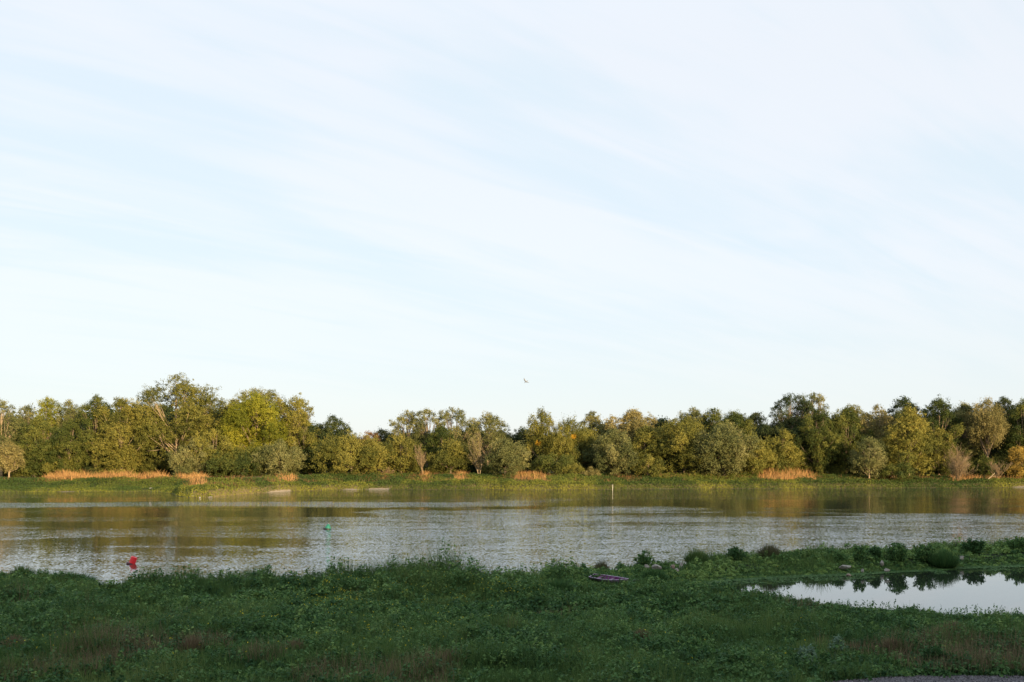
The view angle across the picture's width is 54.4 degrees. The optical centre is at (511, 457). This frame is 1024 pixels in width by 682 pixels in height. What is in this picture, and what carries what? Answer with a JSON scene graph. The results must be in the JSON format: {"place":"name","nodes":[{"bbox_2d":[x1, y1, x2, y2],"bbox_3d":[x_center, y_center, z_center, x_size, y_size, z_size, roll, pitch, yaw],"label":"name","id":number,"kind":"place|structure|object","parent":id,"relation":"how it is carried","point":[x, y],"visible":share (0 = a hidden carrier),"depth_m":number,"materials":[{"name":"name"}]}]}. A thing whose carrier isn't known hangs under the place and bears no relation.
{"place":"outdoors","nodes":[
{"label":"outdoors","id":0,"kind":"place"},
{"bbox_2d":[0,487,1023,583],"bbox_3d":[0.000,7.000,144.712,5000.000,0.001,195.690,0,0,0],"label":"river","id":1,"kind":"structure","parent":0,"point":[105,535],"depth_m":103.45,"materials":[{"name":"grey liquid"}]},
{"bbox_2d":[0,0,1023,439],"label":"sky","id":2,"kind":"structure","parent":0,"point":[372,211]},
{"bbox_2d":[3,471,1023,679],"bbox_3d":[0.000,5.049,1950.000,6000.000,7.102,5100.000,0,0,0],"label":"ground","id":3,"kind":"structure","parent":0,"point":[222,493],"depth_m":216.46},
{"bbox_2d":[0,399,22,476],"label":"pale poplar","id":4,"kind":"object","parent":3,"relation":"on","point":[7,429],"visible":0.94,"depth_m":239.48,"materials":[{"name":"green plant"}]},
{"bbox_2d":[0,439,25,476],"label":"young poplar","id":5,"kind":"object","parent":3,"relation":"on","point":[14,452],"visible":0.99,"depth_m":231.19,"materials":[{"name":"green plant"}]},
{"bbox_2d":[14,403,44,456],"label":"poplar","id":6,"kind":"object","parent":3,"relation":"on","point":[28,411],"visible":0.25,"depth_m":260.85,"materials":[{"name":"green plant"}]},
{"bbox_2d":[2,415,67,476],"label":"willow","id":7,"kind":"object","parent":3,"relation":"on","point":[35,449],"visible":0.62,"depth_m":241.75,"materials":[{"name":"green plant"}]},
{"bbox_2d":[14,456,57,476],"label":"undergrowth bush","id":8,"kind":"object","parent":3,"relation":"on","point":[26,471],"visible":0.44,"depth_m":242.06,"materials":[{"name":"green plant"}]},
{"bbox_2d":[29,395,63,441],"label":"poplar","id":9,"kind":"object","parent":3,"relation":"on","point":[45,411],"visible":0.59,"depth_m":263.29,"materials":[{"name":"green plant"}]},
{"bbox_2d":[40,454,77,474],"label":"undergrowth bush","id":10,"kind":"object","parent":3,"relation":"on","point":[46,469],"visible":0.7,"depth_m":241.62,"materials":[{"name":"green plant"}]},
{"bbox_2d":[41,417,92,472],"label":"willow","id":11,"kind":"object","parent":3,"relation":"on","point":[68,429],"visible":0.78,"depth_m":242.02,"materials":[{"name":"green plant"}]},
{"bbox_2d":[52,399,84,450],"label":"poplar","id":12,"kind":"object","parent":3,"relation":"on","point":[68,411],"visible":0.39,"depth_m":261.41,"materials":[{"name":"green plant"}]},
{"bbox_2d":[73,393,122,474],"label":"broad poplar","id":13,"kind":"object","parent":3,"relation":"on","point":[87,422],"visible":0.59,"depth_m":242.46,"materials":[{"name":"green plant"}]},
{"bbox_2d":[85,396,163,477],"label":"broad poplar","id":14,"kind":"object","parent":3,"relation":"on","point":[119,454],"visible":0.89,"depth_m":239.60,"materials":[{"name":"green plant"}]},
{"bbox_2d":[135,456,170,475],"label":"undergrowth bush","id":15,"kind":"object","parent":3,"relation":"on","point":[148,465],"visible":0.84,"depth_m":244.62,"materials":[{"name":"green plant"}]},
{"bbox_2d":[137,401,174,460],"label":"tree","id":16,"kind":"object","parent":3,"relation":"on","point":[167,412],"visible":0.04,"depth_m":280.53,"materials":[{"name":"green plant"}]},
{"bbox_2d":[123,372,231,474],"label":"tall poplar","id":17,"kind":"object","parent":3,"relation":"on","point":[195,412],"visible":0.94,"depth_m":241.28,"materials":[{"name":"green plant"}]},
{"bbox_2d":[165,442,200,476],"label":"willow bush","id":18,"kind":"object","parent":3,"relation":"on","point":[177,458],"visible":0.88,"depth_m":232.40,"materials":[{"name":"green plant"}]},
{"bbox_2d":[156,405,218,459],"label":"tree","id":19,"kind":"object","parent":3,"relation":"on","point":[172,418],"visible":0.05,"depth_m":264.03,"materials":[{"name":"green plant"}]},
{"bbox_2d":[174,635,205,652],"bbox_3d":[-9.694,5.698,30.101,1.108,0.653,1.080,0,0,30],"label":"dock stand","id":20,"kind":"object","parent":3,"relation":"on","point":[194,642],"visible":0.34,"depth_m":29.98,"materials":[{"name":"brown plant"}]},
{"bbox_2d":[183,437,215,476],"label":"willow bush","id":21,"kind":"object","parent":3,"relation":"on","point":[196,448],"visible":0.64,"depth_m":233.48,"materials":[{"name":"green plant"}]},
{"bbox_2d":[185,427,243,476],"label":"willow bush","id":22,"kind":"object","parent":3,"relation":"on","point":[225,442],"visible":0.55,"depth_m":234.22,"materials":[{"name":"green plant"}]},
{"bbox_2d":[201,440,272,476],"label":"shrub","id":23,"kind":"object","parent":3,"relation":"on","point":[243,464],"visible":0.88,"depth_m":230.40,"materials":[{"name":"green plant"}]},
{"bbox_2d":[216,389,295,454],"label":"yellow poplar","id":24,"kind":"object","parent":3,"relation":"on","point":[266,433],"visible":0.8,"depth_m":241.20,"materials":[{"name":"green plant"}]},
{"bbox_2d":[226,386,288,433],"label":"poplar","id":25,"kind":"object","parent":3,"relation":"on","point":[260,391],"visible":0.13,"depth_m":254.85,"materials":[{"name":"green plant"}]},
{"bbox_2d":[250,438,307,475],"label":"willow bush","id":26,"kind":"object","parent":3,"relation":"on","point":[279,454],"visible":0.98,"depth_m":229.53,"materials":[{"name":"green plant"}]},
{"bbox_2d":[272,392,314,472],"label":"umbrella poplar","id":27,"kind":"object","parent":3,"relation":"on","point":[299,415],"visible":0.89,"depth_m":246.60,"materials":[{"name":"green plant"}]},
{"bbox_2d":[285,421,320,473],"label":"poplar","id":28,"kind":"object","parent":3,"relation":"on","point":[302,434],"visible":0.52,"depth_m":245.00,"materials":[{"name":"green plant"}]},
{"bbox_2d":[300,441,330,474],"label":"green tree","id":29,"kind":"object","parent":3,"relation":"on","point":[309,450],"visible":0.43,"depth_m":242.52,"materials":[{"name":"green plant"}]},
{"bbox_2d":[300,618,338,630],"bbox_3d":[-6.877,6.004,35.240,1.445,0.602,1.201,0,0,-22],"label":"weed bush","id":30,"kind":"object","parent":3,"relation":"on","point":[310,624],"visible":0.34,"depth_m":35.10,"materials":[{"name":"green plant"}]},
{"bbox_2d":[306,413,355,474],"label":"ash tree","id":31,"kind":"object","parent":3,"relation":"on","point":[332,423],"visible":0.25,"depth_m":246.15,"materials":[{"name":"green plant"}]},
{"bbox_2d":[308,430,393,474],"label":"round willow","id":32,"kind":"object","parent":3,"relation":"on","point":[350,451],"visible":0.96,"depth_m":231.10,"materials":[{"name":"green plant"}]},
{"bbox_2d":[374,428,426,472],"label":"willow","id":33,"kind":"object","parent":3,"relation":"on","point":[393,449],"visible":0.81,"depth_m":240.32,"materials":[{"name":"green plant"}]},
{"bbox_2d":[384,450,424,473],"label":"undergrowth bush","id":34,"kind":"object","parent":3,"relation":"on","point":[398,467],"visible":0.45,"depth_m":241.26,"materials":[{"name":"green plant"}]},
{"bbox_2d":[388,410,428,452],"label":"alder","id":35,"kind":"object","parent":3,"relation":"on","point":[409,427],"visible":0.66,"depth_m":255.10,"materials":[{"name":"green plant"}]},
{"bbox_2d":[408,406,444,466],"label":"alder","id":36,"kind":"object","parent":3,"relation":"on","point":[421,426],"visible":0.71,"depth_m":253.06,"materials":[{"name":"green plant"}]},
{"bbox_2d":[423,424,457,467],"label":"green tree","id":37,"kind":"object","parent":3,"relation":"on","point":[441,433],"visible":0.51,"depth_m":247.32,"materials":[{"name":"green plant"}]},
{"bbox_2d":[424,437,482,473],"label":"shrub","id":38,"kind":"object","parent":3,"relation":"on","point":[450,455],"visible":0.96,"depth_m":238.40,"materials":[{"name":"green plant"}]},
{"bbox_2d":[432,406,476,447],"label":"alder","id":39,"kind":"object","parent":3,"relation":"on","point":[447,417],"visible":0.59,"depth_m":254.83,"materials":[{"name":"green plant"}]},
{"bbox_2d":[466,432,490,473],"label":"feathery tree","id":40,"kind":"object","parent":3,"relation":"on","point":[480,461],"visible":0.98,"depth_m":236.41,"materials":[{"name":"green plant"}]},
{"bbox_2d":[465,410,511,470],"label":"alder","id":41,"kind":"object","parent":3,"relation":"on","point":[490,432],"visible":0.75,"depth_m":254.54,"materials":[{"name":"green plant"}]},
{"bbox_2d":[482,437,531,475],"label":"willow bush","id":42,"kind":"object","parent":3,"relation":"on","point":[509,459],"visible":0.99,"depth_m":232.50,"materials":[{"name":"green plant"}]},
{"bbox_2d":[0,533,1023,681],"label":"meadow grass","id":43,"kind":"structure","parent":3,"relation":"on","point":[770,625],"depth_m":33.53,"materials":[{"name":"green plant"}]},
{"bbox_2d":[0,471,1023,496],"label":"bank plants","id":44,"kind":"object","parent":3,"relation":"on","point":[178,487],"visible":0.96,"depth_m":220.94,"materials":[{"name":"green plant"}]},
{"bbox_2d":[0,563,1023,681],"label":"seedheads","id":45,"kind":"object","parent":3,"relation":"on","point":[444,655],"visible":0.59,"depth_m":29.21,"materials":[{"name":"plant"}]},
{"bbox_2d":[0,539,1023,681],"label":"tall weeds","id":46,"kind":"object","parent":3,"relation":"on","point":[251,675],"visible":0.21,"depth_m":31.02,"materials":[{"name":"green plant"}]},
{"bbox_2d":[3,471,1023,488],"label":"brown weeds","id":47,"kind":"object","parent":3,"relation":"on","point":[494,478],"visible":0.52,"depth_m":228.00,"materials":[{"name":"orange plant"}]},
{"bbox_2d":[508,426,546,464],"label":"dark tree","id":48,"kind":"object","parent":3,"relation":"on","point":[518,434],"visible":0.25,"depth_m":260.09,"materials":[{"name":"green plant"}]},
{"bbox_2d":[43,466,1021,487],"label":"dry grass","id":49,"kind":"structure","parent":3,"relation":"on","point":[66,475],"depth_m":226.94,"materials":[{"name":"beige plant"}]},
{"bbox_2d":[525,405,560,471],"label":"poplar","id":50,"kind":"object","parent":3,"relation":"on","point":[540,429],"visible":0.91,"depth_m":246.63,"materials":[{"name":"green plant"}]},
{"bbox_2d":[529,451,577,474],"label":"shrub","id":51,"kind":"object","parent":3,"relation":"on","point":[546,462],"visible":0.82,"depth_m":234.84,"materials":[{"name":"green plant"}]},
{"bbox_2d":[545,577,575,591],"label":"tussock","id":52,"kind":"object","parent":3,"relation":"on","point":[564,584],"visible":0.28,"depth_m":47.97,"materials":[{"name":"green plant"}]},
{"bbox_2d":[551,461,584,475],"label":"shrub","id":53,"kind":"object","parent":3,"relation":"on","point":[572,468],"visible":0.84,"depth_m":232.60,"materials":[{"name":"green plant"}]},
{"bbox_2d":[543,412,598,471],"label":"poplar","id":54,"kind":"object","parent":3,"relation":"on","point":[583,435],"visible":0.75,"depth_m":243.53,"materials":[{"name":"green plant"}]},
{"bbox_2d":[547,440,597,470],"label":"dark tree","id":55,"kind":"object","parent":3,"relation":"on","point":[590,457],"visible":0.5,"depth_m":242.51,"materials":[{"name":"green plant"}]},
{"bbox_2d":[579,411,606,438],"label":"dark tree","id":56,"kind":"object","parent":3,"relation":"on","point":[592,418],"visible":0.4,"depth_m":260.77,"materials":[{"name":"green plant"}]},
{"bbox_2d":[589,427,639,474],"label":"willow","id":57,"kind":"object","parent":3,"relation":"on","point":[615,458],"visible":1,"depth_m":234.68,"materials":[{"name":"green plant"}]},
{"bbox_2d":[600,406,656,472],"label":"poplar","id":58,"kind":"object","parent":3,"relation":"on","point":[637,422],"visible":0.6,"depth_m":252.14,"materials":[{"name":"green plant"}]},
{"bbox_2d":[633,550,651,566],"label":"weed bush","id":59,"kind":"object","parent":3,"relation":"on","point":[643,559],"visible":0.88,"depth_m":59.04,"materials":[{"name":"green plant"}]},
{"bbox_2d":[629,425,666,464],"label":"willow","id":60,"kind":"object","parent":3,"relation":"on","point":[643,437],"visible":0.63,"depth_m":244.38,"materials":[{"name":"green plant"}]},
{"bbox_2d":[630,453,665,476],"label":"willow bush","id":61,"kind":"object","parent":3,"relation":"on","point":[647,463],"visible":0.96,"depth_m":233.93,"materials":[{"name":"green plant"}]},
{"bbox_2d":[637,567,670,580],"bbox_3d":[7.728,6.437,54.597,2.025,0.887,2.032,0,0,0],"label":"tussock","id":62,"kind":"object","parent":3,"relation":"on","point":[649,572],"visible":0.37,"depth_m":54.40,"materials":[{"name":"green plant"}]},
{"bbox_2d":[645,413,720,473],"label":"wide willow","id":63,"kind":"object","parent":3,"relation":"on","point":[683,432],"visible":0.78,"depth_m":240.53,"materials":[{"name":"green plant"}]},
{"bbox_2d":[677,636,707,654],"bbox_3d":[5.695,5.949,31.092,1.066,0.670,0.999,0,0,0],"label":"weed bush","id":64,"kind":"object","parent":3,"relation":"on","point":[695,645],"visible":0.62,"depth_m":31.05,"materials":[{"name":"green plant"}]},
{"bbox_2d":[676,406,708,440],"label":"poplar","id":65,"kind":"object","parent":3,"relation":"on","point":[695,412],"visible":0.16,"depth_m":261.06,"materials":[{"name":"green plant"}]},
{"bbox_2d":[683,548,709,563],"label":"tussock","id":66,"kind":"object","parent":3,"relation":"on","point":[696,554],"visible":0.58,"depth_m":60.05,"materials":[{"name":"green plant"}]},
{"bbox_2d":[698,408,725,432],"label":"poplar","id":67,"kind":"object","parent":3,"relation":"on","point":[714,416],"visible":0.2,"depth_m":258.64,"materials":[{"name":"green plant"}]},
{"bbox_2d":[684,418,762,476],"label":"grey willow","id":68,"kind":"object","parent":3,"relation":"on","point":[729,450],"visible":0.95,"depth_m":234.78,"materials":[{"name":"green plant"}]},
{"bbox_2d":[709,409,758,471],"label":"green poplar","id":69,"kind":"object","parent":3,"relation":"on","point":[738,418],"visible":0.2,"depth_m":246.65,"materials":[{"name":"green plant"}]},
{"bbox_2d":[726,546,746,561],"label":"weed bush","id":70,"kind":"object","parent":3,"relation":"on","point":[736,553],"visible":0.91,"depth_m":60.93,"materials":[{"name":"green plant"}]},
{"bbox_2d":[739,435,779,474],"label":"yellow willow","id":71,"kind":"object","parent":3,"relation":"on","point":[758,460],"visible":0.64,"depth_m":238.02,"materials":[{"name":"plant"}]},
{"bbox_2d":[752,422,786,448],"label":"green tree","id":72,"kind":"object","parent":3,"relation":"on","point":[764,431],"visible":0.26,"depth_m":250.45,"materials":[{"name":"green plant"}]},
{"bbox_2d":[756,542,782,558],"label":"tussock","id":73,"kind":"object","parent":3,"relation":"on","point":[771,548],"visible":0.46,"depth_m":62.34,"materials":[{"name":"plant"}]},
{"bbox_2d":[764,453,800,473],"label":"undergrowth bush","id":74,"kind":"object","parent":3,"relation":"on","point":[780,464],"visible":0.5,"depth_m":240.29,"materials":[{"name":"green plant"}]},
{"bbox_2d":[764,428,805,474],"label":"willow","id":75,"kind":"object","parent":3,"relation":"on","point":[779,450],"visible":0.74,"depth_m":241.98,"materials":[{"name":"green plant"}]},
{"bbox_2d":[767,417,815,470],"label":"dark tree","id":76,"kind":"object","parent":3,"relation":"on","point":[777,428],"visible":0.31,"depth_m":247.24,"materials":[{"name":"green plant"}]},
{"bbox_2d":[767,393,816,427],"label":"sparse poplar","id":77,"kind":"object","parent":3,"relation":"on","point":[803,403],"visible":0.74,"depth_m":252.73,"materials":[{"name":"green plant"}]},
{"bbox_2d":[796,391,829,430],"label":"sparse poplar","id":78,"kind":"object","parent":3,"relation":"on","point":[820,399],"visible":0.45,"depth_m":254.91,"materials":[{"name":"green plant"}]},
{"bbox_2d":[790,408,844,474],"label":"green poplar","id":79,"kind":"object","parent":3,"relation":"on","point":[819,456],"visible":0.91,"depth_m":241.68,"materials":[{"name":"green plant"}]},
{"bbox_2d":[823,612,853,631],"bbox_3d":[11.500,5.933,35.341,1.072,0.908,1.153,0,0,0],"label":"weed bush","id":80,"kind":"object","parent":3,"relation":"on","point":[837,619],"visible":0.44,"depth_m":35.26,"materials":[{"name":"green plant"}]},
{"bbox_2d":[819,406,874,473],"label":"green poplar","id":81,"kind":"object","parent":3,"relation":"on","point":[849,432],"visible":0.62,"depth_m":244.10,"materials":[{"name":"green plant"}]},
{"bbox_2d":[847,435,889,479],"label":"shrub","id":82,"kind":"object","parent":3,"relation":"on","point":[861,461],"visible":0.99,"depth_m":233.62,"materials":[{"name":"green plant"}]},
{"bbox_2d":[857,403,902,447],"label":"poplar","id":83,"kind":"object","parent":3,"relation":"on","point":[878,432],"visible":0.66,"depth_m":246.88,"materials":[{"name":"green plant"}]},
{"bbox_2d":[884,542,908,563],"bbox_3d":[24.362,6.038,62.777,1.459,1.433,1.600,0,0,0],"label":"weed bush","id":84,"kind":"object","parent":3,"relation":"on","point":[897,551],"visible":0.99,"depth_m":62.55,"materials":[{"name":"green plant"}]},
{"bbox_2d":[878,461,917,481],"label":"shrub","id":85,"kind":"object","parent":3,"relation":"on","point":[896,471],"visible":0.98,"depth_m":232.75,"materials":[{"name":"green plant"}]},
{"bbox_2d":[877,395,936,448],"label":"dark tree","id":86,"kind":"object","parent":3,"relation":"on","point":[905,402],"visible":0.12,"depth_m":257.21,"materials":[{"name":"green plant"}]},
{"bbox_2d":[877,400,938,475],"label":"conical poplar","id":87,"kind":"object","parent":3,"relation":"on","point":[900,448],"visible":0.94,"depth_m":238.07,"materials":[{"name":"green plant"}]},
{"bbox_2d":[912,543,936,561],"bbox_3d":[26.352,6.075,63.471,1.333,1.237,1.591,0,0,0],"label":"weed bush","id":88,"kind":"object","parent":3,"relation":"on","point":[921,553],"visible":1,"depth_m":63.20,"materials":[{"name":"green plant"}]},
{"bbox_2d":[918,643,955,661],"bbox_3d":[12.667,5.897,29.575,1.138,0.734,1.145,0,0,-43],"label":"weed bush","id":89,"kind":"object","parent":3,"relation":"on","point":[933,651],"visible":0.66,"depth_m":29.41,"materials":[{"name":"green plant"}]},
{"bbox_2d":[914,394,965,459],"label":"green tree","id":90,"kind":"object","parent":3,"relation":"on","point":[944,412],"visible":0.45,"depth_m":248.37,"materials":[{"name":"green plant"}]},
{"bbox_2d":[921,426,958,474],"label":"willow","id":91,"kind":"object","parent":3,"relation":"on","point":[938,433],"visible":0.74,"depth_m":244.47,"materials":[{"name":"green plant"}]},
{"bbox_2d":[926,547,962,567],"bbox_3d":[27.250,6.275,62.782,2.440,1.314,2.420,0,0,0],"label":"tussock","id":92,"kind":"object","parent":3,"relation":"on","point":[940,559],"visible":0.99,"depth_m":62.39,"materials":[{"name":"green plant"}]},
{"bbox_2d":[942,442,976,480],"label":"bush","id":93,"kind":"object","parent":3,"relation":"on","point":[959,465],"visible":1,"depth_m":235.58,"materials":[{"name":"beige plant"}]},
{"bbox_2d":[950,400,982,461],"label":"poplar","id":94,"kind":"object","parent":3,"relation":"on","point":[964,446],"visible":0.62,"depth_m":250.77,"materials":[{"name":"green plant"}]},
{"bbox_2d":[962,537,985,552],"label":"weed bush","id":95,"kind":"object","parent":3,"relation":"on","point":[977,546],"visible":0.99,"depth_m":66.53,"materials":[{"name":"green plant"}]},
{"bbox_2d":[973,454,996,476],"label":"shrub","id":96,"kind":"object","parent":3,"relation":"on","point":[981,465],"visible":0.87,"depth_m":243.20,"materials":[{"name":"green plant"}]},
{"bbox_2d":[962,397,1011,474],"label":"drooping tree","id":97,"kind":"object","parent":3,"relation":"on","point":[993,431],"visible":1,"depth_m":244.79,"materials":[{"name":"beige plant"}]},
{"bbox_2d":[969,433,1023,460],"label":"dark tree","id":98,"kind":"object","parent":3,"relation":"on","point":[995,450],"visible":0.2,"depth_m":250.81,"materials":[{"name":"green plant"}]},
{"bbox_2d":[988,396,1014,448],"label":"dark tree","id":99,"kind":"object","parent":3,"relation":"on","point":[1005,401],"visible":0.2,"depth_m":252.94,"materials":[{"name":"green plant"}]},
{"bbox_2d":[991,452,1023,477],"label":"undergrowth bush","id":100,"kind":"object","parent":3,"relation":"on","point":[999,460],"visible":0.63,"depth_m":243.06,"materials":[{"name":"green plant"}]},
{"bbox_2d":[1002,398,1023,459],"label":"dark tree","id":101,"kind":"object","parent":3,"relation":"on","point":[1017,424],"visible":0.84,"depth_m":247.57,"materials":[{"name":"green plant"}]},
{"bbox_2d":[1002,445,1023,477],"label":"golden shrub","id":102,"kind":"object","parent":3,"relation":"on","point":[1018,453],"visible":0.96,"depth_m":240.90,"materials":[{"name":"yellow plant"}]},
{"bbox_2d":[1004,536,1023,549],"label":"weed bush","id":103,"kind":"object","parent":3,"relation":"on","point":[1017,543],"visible":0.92,"depth_m":67.44,"materials":[{"name":"green plant"}]},
{"bbox_2d":[717,566,1023,615],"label":"pond","id":104,"kind":"structure","parent":0,"point":[984,589],"depth_m":52.61,"materials":[{"name":"grey liquid"}]},
{"bbox_2d":[628,556,1023,586],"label":"algae","id":105,"kind":"object","parent":104,"relation":"on","point":[935,570],"visible":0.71,"depth_m":59.62,"materials":[{"name":"green plant"}]},
{"bbox_2d":[825,675,1023,681],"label":"path","id":106,"kind":"structure","parent":0,"point":[948,680],"depth_m":27.55,"materials":[{"name":"grey gravel"}]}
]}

